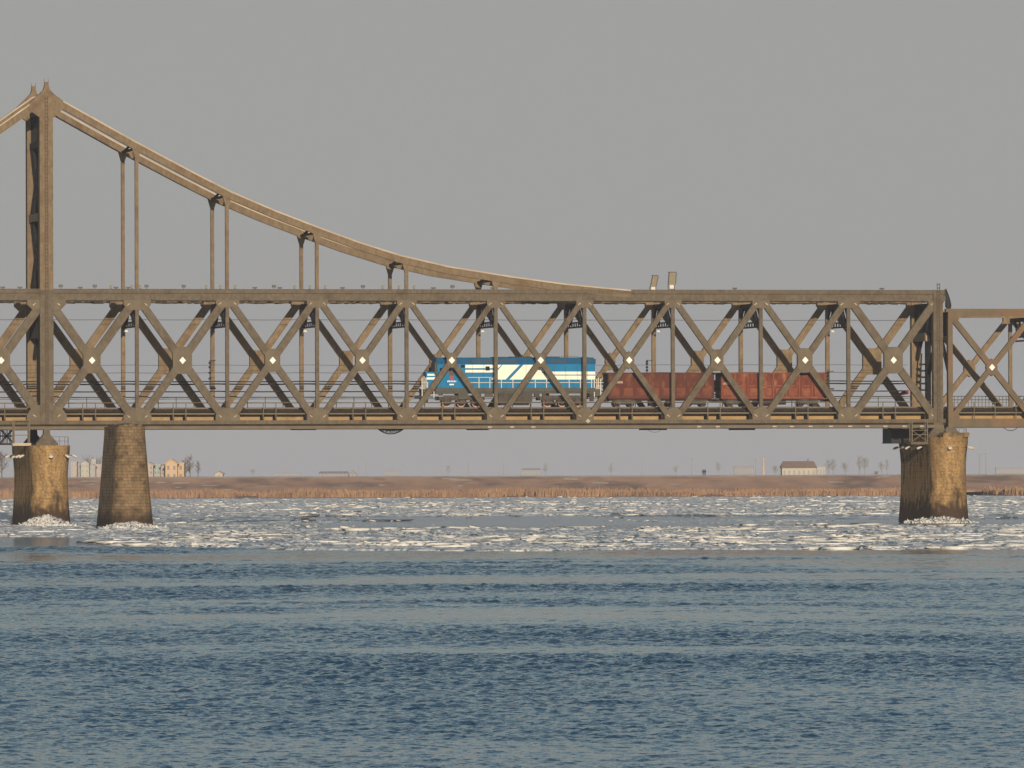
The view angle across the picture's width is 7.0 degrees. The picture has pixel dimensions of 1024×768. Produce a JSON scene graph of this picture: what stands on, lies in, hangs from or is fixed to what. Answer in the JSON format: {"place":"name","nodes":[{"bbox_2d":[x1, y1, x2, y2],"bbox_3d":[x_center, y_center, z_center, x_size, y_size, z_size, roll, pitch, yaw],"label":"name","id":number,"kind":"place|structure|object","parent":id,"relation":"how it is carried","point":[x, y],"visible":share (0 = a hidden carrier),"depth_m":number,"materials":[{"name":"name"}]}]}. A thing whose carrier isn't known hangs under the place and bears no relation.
{"place":"outdoors","nodes":[
{"label":"outdoors","id":0,"kind":"place"},
{"bbox_2d":[0,495,1023,767],"bbox_3d":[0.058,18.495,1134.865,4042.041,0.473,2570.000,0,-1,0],"label":"river","id":1,"kind":"structure","parent":0,"point":[176,657],"depth_m":281.25,"materials":[{"name":"blue liquid"}]},
{"bbox_2d":[12,429,69,524],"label":"bridge pier","id":2,"kind":"structure","parent":1,"relation":"in","point":[40,482],"depth_m":1012.80,"materials":[{"name":"concrete"}]},
{"bbox_2d":[0,430,11,444],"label":"lattice gangway","id":3,"kind":"object","parent":2,"relation":"attached to","point":[7,435],"visible":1,"depth_m":1021.19,"materials":[{"name":"metal"}]},
{"bbox_2d":[11,420,30,445],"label":"inspection cage","id":4,"kind":"object","parent":2,"relation":"on","point":[13,443],"visible":1,"depth_m":1013.95,"materials":[{"name":"grey paint"}]},
{"bbox_2d":[18,514,76,525],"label":"ice heap","id":5,"kind":"object","parent":1,"relation":"in","point":[45,520],"visible":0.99,"depth_m":1007.98,"materials":[{"name":"white ice"}]},
{"bbox_2d":[96,423,152,527],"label":"stone pier","id":6,"kind":"structure","parent":1,"relation":"in","point":[124,495],"depth_m":960.35,"materials":[{"name":"brown stone"}]},
{"bbox_2d":[97,521,166,528],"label":"ice heap","id":7,"kind":"object","parent":1,"relation":"in","point":[131,524],"visible":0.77,"depth_m":956.37,"materials":[{"name":"white ice"}]},
{"bbox_2d":[0,496,1023,551],"bbox_3d":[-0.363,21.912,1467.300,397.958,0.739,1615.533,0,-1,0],"label":"drift ice sheet","id":8,"kind":"object","parent":1,"relation":"on","point":[294,542],"visible":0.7,"depth_m":949.33,"materials":[{"name":"grey ice"}]},
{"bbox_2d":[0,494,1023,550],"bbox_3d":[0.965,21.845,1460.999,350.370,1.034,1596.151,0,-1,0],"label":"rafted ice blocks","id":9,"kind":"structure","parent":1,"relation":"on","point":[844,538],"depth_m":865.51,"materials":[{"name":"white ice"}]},
{"bbox_2d":[898,426,969,521],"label":"bridge pier","id":10,"kind":"structure","parent":1,"relation":"in","point":[933,477],"depth_m":1035.56,"materials":[{"name":"concrete"}]},
{"bbox_2d":[0,79,945,429],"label":"truss bridge","id":11,"kind":"structure","parent":10,"relation":"on","point":[38,301],"depth_m":1028.04,"materials":[{"name":"beige metal"}]},
{"bbox_2d":[209,360,215,388],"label":"insulator bracket","id":12,"kind":"object","parent":11,"relation":"attached to","point":[210,373],"visible":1,"depth_m":1030.76,"materials":[{"name":"grey metal"}]},
{"bbox_2d":[378,429,403,433],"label":"cable cradle","id":13,"kind":"object","parent":11,"relation":"hanging from","point":[387,430],"visible":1,"depth_m":1025.86,"materials":[{"name":"grey metal"}]},
{"bbox_2d":[10,364,836,365],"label":"overhead wire","id":14,"kind":"object","parent":11,"relation":"attached to","point":[192,365],"visible":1,"depth_m":1026.09,"materials":[{"name":"grey"}]},
{"bbox_2d":[0,380,902,382],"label":"overhead wire","id":15,"kind":"object","parent":11,"relation":"attached to","point":[333,381],"visible":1,"depth_m":1028.67,"materials":[{"name":"grey"}]},
{"bbox_2d":[0,383,904,384],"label":"overhead wire","id":16,"kind":"object","parent":11,"relation":"attached to","point":[326,384],"visible":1,"depth_m":1029.76,"materials":[{"name":"grey"}]},
{"bbox_2d":[0,390,906,392],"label":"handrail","id":17,"kind":"object","parent":11,"relation":"attached to","point":[346,391],"visible":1,"depth_m":1028.85,"materials":[{"name":"grey"}]},
{"bbox_2d":[13,319,902,320],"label":"overhead wire","id":18,"kind":"object","parent":11,"relation":"attached to","point":[485,319],"visible":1,"depth_m":1040.61,"materials":[{"name":"grey"}]},
{"bbox_2d":[126,372,878,372],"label":"overhead wire","id":19,"kind":"object","parent":11,"relation":"attached to","point":[641,372],"visible":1,"depth_m":1040.65,"materials":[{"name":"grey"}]},
{"bbox_2d":[0,407,1020,411],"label":"railway track","id":20,"kind":"structure","parent":11,"relation":"on","point":[548,409],"depth_m":1030.19,"materials":[{"name":"metal"}]},
{"bbox_2d":[414,356,603,406],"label":"locomotive","id":21,"kind":"object","parent":20,"relation":"on","point":[514,371],"visible":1,"depth_m":1029.74,"materials":[{"name":"blue metal"}]},
{"bbox_2d":[602,372,714,406],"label":"gondola wagon","id":22,"kind":"object","parent":20,"relation":"on","point":[628,389],"visible":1,"depth_m":1033.44,"materials":[{"name":"red metal"}]},
{"bbox_2d":[713,372,828,406],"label":"gondola wagon","id":23,"kind":"object","parent":20,"relation":"on","point":[804,388],"visible":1,"depth_m":1036.30,"materials":[{"name":"red paint"}]},
{"bbox_2d":[639,428,666,429],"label":"catch tray","id":24,"kind":"object","parent":11,"relation":"hanging from","point":[653,428],"visible":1,"depth_m":1032.14,"materials":[{"name":"grey metal"}]},
{"bbox_2d":[649,275,658,289],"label":"searchlight","id":25,"kind":"object","parent":11,"relation":"on","point":[654,281],"visible":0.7,"depth_m":1042.43,"materials":[{"name":"beige paint"}]},
{"bbox_2d":[668,272,676,289],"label":"searchlight","id":26,"kind":"object","parent":11,"relation":"on","point":[672,277],"visible":1,"depth_m":1031.63,"materials":[{"name":"beige paint"}]},
{"bbox_2d":[729,428,754,429],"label":"catch tray","id":27,"kind":"object","parent":11,"relation":"hanging from","point":[741,428],"visible":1,"depth_m":1034.37,"materials":[{"name":"black metal"}]},
{"bbox_2d":[827,371,833,389],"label":"insulator bracket","id":28,"kind":"object","parent":11,"relation":"attached to","point":[828,379],"visible":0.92,"depth_m":1046.37,"materials":[{"name":"grey metal"}]},
{"bbox_2d":[897,390,908,395],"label":"red awning","id":29,"kind":"object","parent":11,"relation":"attached to","point":[904,392],"visible":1,"depth_m":1044.92,"materials":[{"name":"fabric"}]},
{"bbox_2d":[944,289,950,308],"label":"cable bundle","id":30,"kind":"object","parent":11,"relation":"hanging from","point":[947,303],"visible":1,"depth_m":1038.48,"materials":[{"name":"black rubber"}]},
{"bbox_2d":[882,428,922,443],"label":"equipment box","id":31,"kind":"object","parent":10,"relation":"attached to","point":[895,435],"visible":0.87,"depth_m":1045.32,"materials":[{"name":"black metal"}]},
{"bbox_2d":[908,421,927,443],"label":"inspection cage","id":32,"kind":"object","parent":10,"relation":"attached to","point":[911,434],"visible":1,"depth_m":1036.36,"materials":[{"name":"grey paint"}]},
{"bbox_2d":[925,309,1023,427],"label":"truss bridge","id":33,"kind":"structure","parent":10,"relation":"on","point":[957,417],"depth_m":1040.25,"materials":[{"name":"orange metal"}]},
{"bbox_2d":[904,516,978,522],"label":"ice heap","id":34,"kind":"object","parent":1,"relation":"in","point":[941,519],"visible":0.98,"depth_m":1027.61,"materials":[{"name":"white ice"}]},
{"bbox_2d":[0,474,1023,498],"bbox_3d":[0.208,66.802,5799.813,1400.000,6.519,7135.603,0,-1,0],"label":"bank","id":35,"kind":"structure","parent":0,"point":[719,483],"depth_m":2366.09,"materials":[{"name":"bare brown soil"},{"name":"dry grass"}]},
{"bbox_2d":[0,452,8,476],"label":"bare tree","id":36,"kind":"object","parent":35,"relation":"on","point":[1,461],"visible":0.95,"depth_m":2479.82,"materials":[{"name":"grey plant"}]},
{"bbox_2d":[71,461,77,476],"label":"house","id":37,"kind":"structure","parent":35,"relation":"on","point":[74,468],"depth_m":3899.80,"materials":[{"name":"pink"}]},
{"bbox_2d":[78,462,80,476],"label":"house","id":38,"kind":"structure","parent":35,"relation":"on","point":[79,469],"depth_m":3909.78,"materials":[{"name":"grey"}]},
{"bbox_2d":[80,460,90,476],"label":"house","id":39,"kind":"structure","parent":35,"relation":"on","point":[85,468],"depth_m":3899.80,"materials":[{"name":"grey"}]},
{"bbox_2d":[82,454,93,462],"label":"bare tree","id":40,"kind":"object","parent":35,"relation":"on","point":[88,460],"visible":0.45,"depth_m":5079.14,"materials":[{"name":"grey plant"}]},
{"bbox_2d":[90,464,96,476],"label":"house","id":41,"kind":"structure","parent":35,"relation":"on","point":[92,470],"depth_m":3919.79,"materials":[{"name":"grey"}]},
{"bbox_2d":[91,459,96,464],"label":"house","id":42,"kind":"structure","parent":35,"relation":"on","point":[94,461],"depth_m":4299.82,"materials":[{"name":"grey"}]},
{"bbox_2d":[95,464,101,476],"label":"house","id":43,"kind":"structure","parent":35,"relation":"on","point":[98,470],"depth_m":3929.78,"materials":[{"name":"grey"}]},
{"bbox_2d":[148,462,154,476],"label":"house","id":44,"kind":"structure","parent":35,"relation":"on","point":[151,469],"depth_m":2449.87,"materials":[{"name":"pink"}]},
{"bbox_2d":[154,464,161,476],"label":"house","id":45,"kind":"structure","parent":35,"relation":"on","point":[157,470],"depth_m":2455.86,"materials":[{"name":"green"}]},
{"bbox_2d":[160,464,164,476],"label":"house","id":46,"kind":"structure","parent":35,"relation":"on","point":[162,470],"depth_m":2451.86,"materials":[{"name":"grey"}]},
{"bbox_2d":[164,459,178,476],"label":"house","id":47,"kind":"structure","parent":35,"relation":"on","point":[171,467],"depth_m":2439.87,"materials":[{"name":"beige"}]},
{"bbox_2d":[178,463,185,476],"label":"house","id":48,"kind":"structure","parent":35,"relation":"on","point":[181,469],"depth_m":2445.87,"materials":[{"name":"orange"}]},
{"bbox_2d":[182,458,190,476],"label":"bare tree","id":49,"kind":"object","parent":35,"relation":"on","point":[185,460],"visible":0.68,"depth_m":2519.76,"materials":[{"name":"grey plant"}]},
{"bbox_2d":[185,454,195,476],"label":"bare tree","id":50,"kind":"object","parent":35,"relation":"on","point":[190,468],"visible":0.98,"depth_m":2539.79,"materials":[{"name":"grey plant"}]},
{"bbox_2d":[214,471,224,476],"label":"house","id":51,"kind":"structure","parent":35,"relation":"on","point":[219,474],"depth_m":2699.84,"materials":[{"name":"grey"}]},
{"bbox_2d":[275,473,300,475],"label":"house","id":52,"kind":"structure","parent":35,"relation":"on","point":[287,474],"depth_m":7599.56,"materials":[{"name":"grey"}]},
{"bbox_2d":[319,471,348,475],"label":"house","id":53,"kind":"structure","parent":35,"relation":"on","point":[333,473],"depth_m":5199.70,"materials":[{"name":"grey"}]},
{"bbox_2d":[349,471,356,475],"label":"house","id":54,"kind":"structure","parent":35,"relation":"on","point":[352,473],"depth_m":5189.70,"materials":[{"name":"grey"}]},
{"bbox_2d":[384,470,399,475],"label":"house","id":55,"kind":"structure","parent":35,"relation":"on","point":[391,472],"depth_m":7999.54,"materials":[{"name":"grey"}]},
{"bbox_2d":[80,476,889,489],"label":"snow patches","id":56,"kind":"object","parent":35,"relation":"on","point":[452,479],"visible":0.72,"depth_m":2366.32,"materials":[{"name":"white snow"}]},
{"bbox_2d":[0,484,1023,498],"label":"dry reeds","id":57,"kind":"object","parent":35,"relation":"on","point":[7,493],"visible":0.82,"depth_m":2265.79,"materials":[{"name":"brown plant"}]},
{"bbox_2d":[521,468,540,475],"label":"house","id":58,"kind":"structure","parent":35,"relation":"on","point":[531,471],"depth_m":8499.52,"materials":[{"name":"grey"}]},
{"bbox_2d":[734,466,753,474],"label":"house","id":59,"kind":"structure","parent":35,"relation":"on","point":[743,470],"depth_m":6499.64,"materials":[{"name":"grey"}]},
{"bbox_2d":[762,457,764,474],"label":"chimney","id":60,"kind":"object","parent":35,"relation":"on","point":[763,465],"visible":0.83,"depth_m":3099.35,"materials":[{"name":"white concrete"}]},
{"bbox_2d":[779,461,816,474],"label":"house","id":61,"kind":"structure","parent":35,"relation":"on","point":[798,467],"depth_m":2479.87,"materials":[{"name":"grey"}]},
{"bbox_2d":[816,466,825,474],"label":"house","id":62,"kind":"structure","parent":35,"relation":"on","point":[820,470],"depth_m":2485.85,"materials":[{"name":"grey"}]},
{"bbox_2d":[825,460,832,474],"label":"bare tree","id":63,"kind":"object","parent":35,"relation":"on","point":[828,465],"visible":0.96,"depth_m":4759.44,"materials":[{"name":"grey plant"}]},
{"bbox_2d":[830,459,837,474],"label":"bare tree","id":64,"kind":"object","parent":35,"relation":"on","point":[833,461],"visible":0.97,"depth_m":5399.93,"materials":[{"name":"grey plant"}]},
{"bbox_2d":[841,462,847,474],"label":"bare tree","id":65,"kind":"object","parent":35,"relation":"on","point":[844,467],"visible":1,"depth_m":4439.62,"materials":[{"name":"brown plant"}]},
{"bbox_2d":[856,455,862,474],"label":"bare tree","id":66,"kind":"object","parent":35,"relation":"on","point":[859,461],"visible":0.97,"depth_m":5719.60,"materials":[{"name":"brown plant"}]},
{"bbox_2d":[861,458,869,474],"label":"bare tree","id":67,"kind":"object","parent":35,"relation":"on","point":[865,461],"visible":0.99,"depth_m":5079.51,"materials":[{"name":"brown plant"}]},
{"bbox_2d":[984,453,987,473],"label":"power pole","id":68,"kind":"object","parent":35,"relation":"on","point":[985,463],"visible":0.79,"depth_m":5079.54,"materials":[{"name":"grey concrete"}]},
{"bbox_2d":[995,467,1023,473],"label":"house","id":69,"kind":"structure","parent":35,"relation":"on","point":[1019,470],"depth_m":7999.54,"materials":[{"name":"grey"}]},
{"bbox_2d":[0,0,1023,476],"label":"sky","id":70,"kind":"structure","parent":0,"point":[619,144],"materials":[{"name":"grey"}]}
]}

